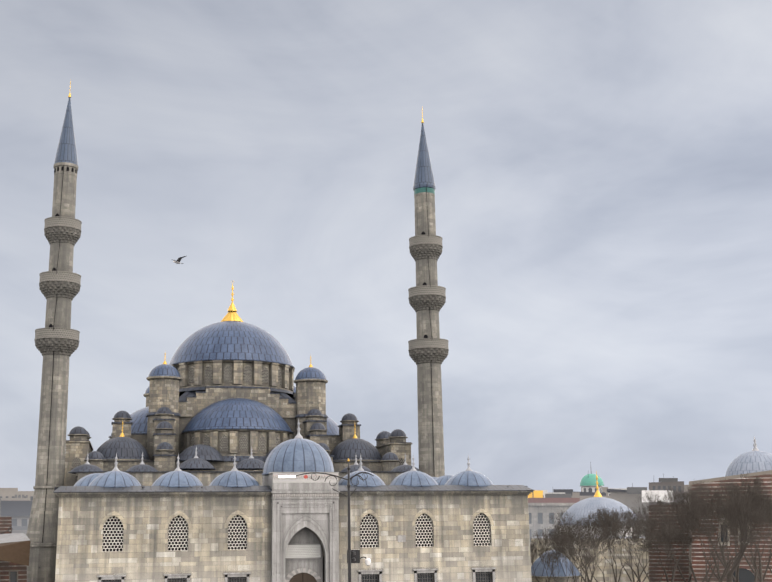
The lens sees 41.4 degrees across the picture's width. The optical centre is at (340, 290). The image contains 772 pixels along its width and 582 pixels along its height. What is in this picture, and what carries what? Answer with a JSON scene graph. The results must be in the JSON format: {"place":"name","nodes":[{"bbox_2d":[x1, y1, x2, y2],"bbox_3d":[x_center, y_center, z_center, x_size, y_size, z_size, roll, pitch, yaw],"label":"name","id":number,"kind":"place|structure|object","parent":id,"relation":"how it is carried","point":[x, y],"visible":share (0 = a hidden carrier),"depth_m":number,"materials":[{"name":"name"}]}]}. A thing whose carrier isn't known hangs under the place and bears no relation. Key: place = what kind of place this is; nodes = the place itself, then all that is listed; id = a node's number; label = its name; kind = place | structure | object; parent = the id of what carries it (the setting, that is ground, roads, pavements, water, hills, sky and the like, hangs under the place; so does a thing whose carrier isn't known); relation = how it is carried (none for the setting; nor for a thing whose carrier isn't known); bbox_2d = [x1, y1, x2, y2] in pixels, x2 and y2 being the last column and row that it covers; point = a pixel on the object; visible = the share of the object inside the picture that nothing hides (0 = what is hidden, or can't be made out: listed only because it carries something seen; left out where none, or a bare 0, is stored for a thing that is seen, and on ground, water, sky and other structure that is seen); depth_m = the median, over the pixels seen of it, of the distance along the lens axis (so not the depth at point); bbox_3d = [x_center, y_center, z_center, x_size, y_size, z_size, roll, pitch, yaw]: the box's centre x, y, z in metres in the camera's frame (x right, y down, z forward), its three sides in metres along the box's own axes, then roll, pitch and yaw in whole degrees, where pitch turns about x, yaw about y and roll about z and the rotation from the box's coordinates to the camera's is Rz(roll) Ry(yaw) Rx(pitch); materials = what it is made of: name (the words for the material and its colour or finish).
{"place":"outdoors","nodes":[
{"label":"outdoors","id":0,"kind":"place"},
{"bbox_2d":[278,458,373,581],"bbox_3d":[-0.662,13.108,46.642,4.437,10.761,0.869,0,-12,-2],"label":"street lamp","id":1,"kind":"object","parent":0,"point":[353,555],"visible":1,"depth_m":47.01,"materials":[{"name":"black metal"}]},
{"bbox_2d":[1,526,769,549],"bbox_3d":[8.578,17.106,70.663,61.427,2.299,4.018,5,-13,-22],"label":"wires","id":2,"kind":"object","parent":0,"point":[508,540],"visible":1,"depth_m":71.97,"materials":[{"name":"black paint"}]},
{"bbox_2d":[0,0,771,491],"label":"sky","id":3,"kind":"structure","parent":0,"point":[602,169],"materials":[{"name":"grey"}]},
{"label":"ground","id":4,"kind":"structure","parent":0,"visible":0},
{"bbox_2d":[0,495,31,581],"bbox_3d":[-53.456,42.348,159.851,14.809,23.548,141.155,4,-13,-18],"label":"building","id":5,"kind":"structure","parent":4,"relation":"on","point":[14,542],"depth_m":103.40,"materials":[{"name":"paint"}]},
{"bbox_2d":[26,80,81,581],"bbox_3d":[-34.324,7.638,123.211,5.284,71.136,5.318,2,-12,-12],"label":"minaret","id":6,"kind":"object","parent":4,"relation":"on","point":[56,340],"visible":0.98,"depth_m":121.65,"materials":[{"name":"stone"}]},
{"bbox_2d":[64,281,411,485],"bbox_3d":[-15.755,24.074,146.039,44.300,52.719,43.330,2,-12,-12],"label":"mosque","id":7,"kind":"structure","parent":4,"relation":"on","point":[222,393],"depth_m":135.85,"materials":[{"name":"stone"}]},
{"bbox_2d":[55,495,531,581],"bbox_3d":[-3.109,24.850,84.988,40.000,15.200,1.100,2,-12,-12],"label":"courtyard wall","id":8,"kind":"structure","parent":4,"relation":"on","point":[453,554],"depth_m":84.73,"materials":[{"name":"stone"}]},
{"bbox_2d":[53,446,533,581],"bbox_3d":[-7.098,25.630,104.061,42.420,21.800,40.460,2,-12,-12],"label":"courtyard","id":9,"kind":"structure","parent":4,"relation":"on","point":[405,479],"depth_m":87.09,"materials":[{"name":"stone"}]},
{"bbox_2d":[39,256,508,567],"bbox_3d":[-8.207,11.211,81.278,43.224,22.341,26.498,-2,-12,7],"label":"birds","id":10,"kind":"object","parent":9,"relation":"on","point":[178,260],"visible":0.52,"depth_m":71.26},
{"bbox_2d":[262,420,339,581],"bbox_3d":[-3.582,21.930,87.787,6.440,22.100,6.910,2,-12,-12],"label":"portal","id":11,"kind":"object","parent":4,"relation":"on","point":[298,454],"visible":0.96,"depth_m":85.84,"materials":[{"name":"stone"}]},
{"bbox_2d":[271,498,338,581],"bbox_3d":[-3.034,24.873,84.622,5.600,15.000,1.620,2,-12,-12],"label":"surround","id":12,"kind":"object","parent":11,"relation":"attached to","point":[300,533],"depth_m":85.17,"materials":[{"name":"grey stone"}]},
{"bbox_2d":[0,487,626,500],"bbox_3d":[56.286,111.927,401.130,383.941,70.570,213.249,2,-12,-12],"label":"city","id":13,"kind":"object","parent":4,"relation":"on","point":[8,492],"depth_m":319.12,"materials":[{"name":"grey paint"}]},
{"bbox_2d":[408,109,448,476],"bbox_3d":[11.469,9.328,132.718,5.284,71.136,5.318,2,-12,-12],"label":"minaret","id":14,"kind":"object","parent":4,"relation":"on","point":[428,350],"visible":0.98,"depth_m":132.45,"materials":[{"name":"stone"}]},
{"bbox_2d":[528,436,771,581],"bbox_3d":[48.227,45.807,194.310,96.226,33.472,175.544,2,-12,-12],"label":"buildings","id":15,"kind":"structure","parent":4,"relation":"on","point":[755,461],"depth_m":147.38,"materials":[{"name":"stone"}]},
{"bbox_2d":[530,472,771,581],"bbox_3d":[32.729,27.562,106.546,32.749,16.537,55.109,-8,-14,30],"label":"trees","id":16,"kind":"object","parent":4,"relation":"on","point":[756,508],"visible":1,"depth_m":93.54,"materials":[{"name":"brown plant"}]}
]}

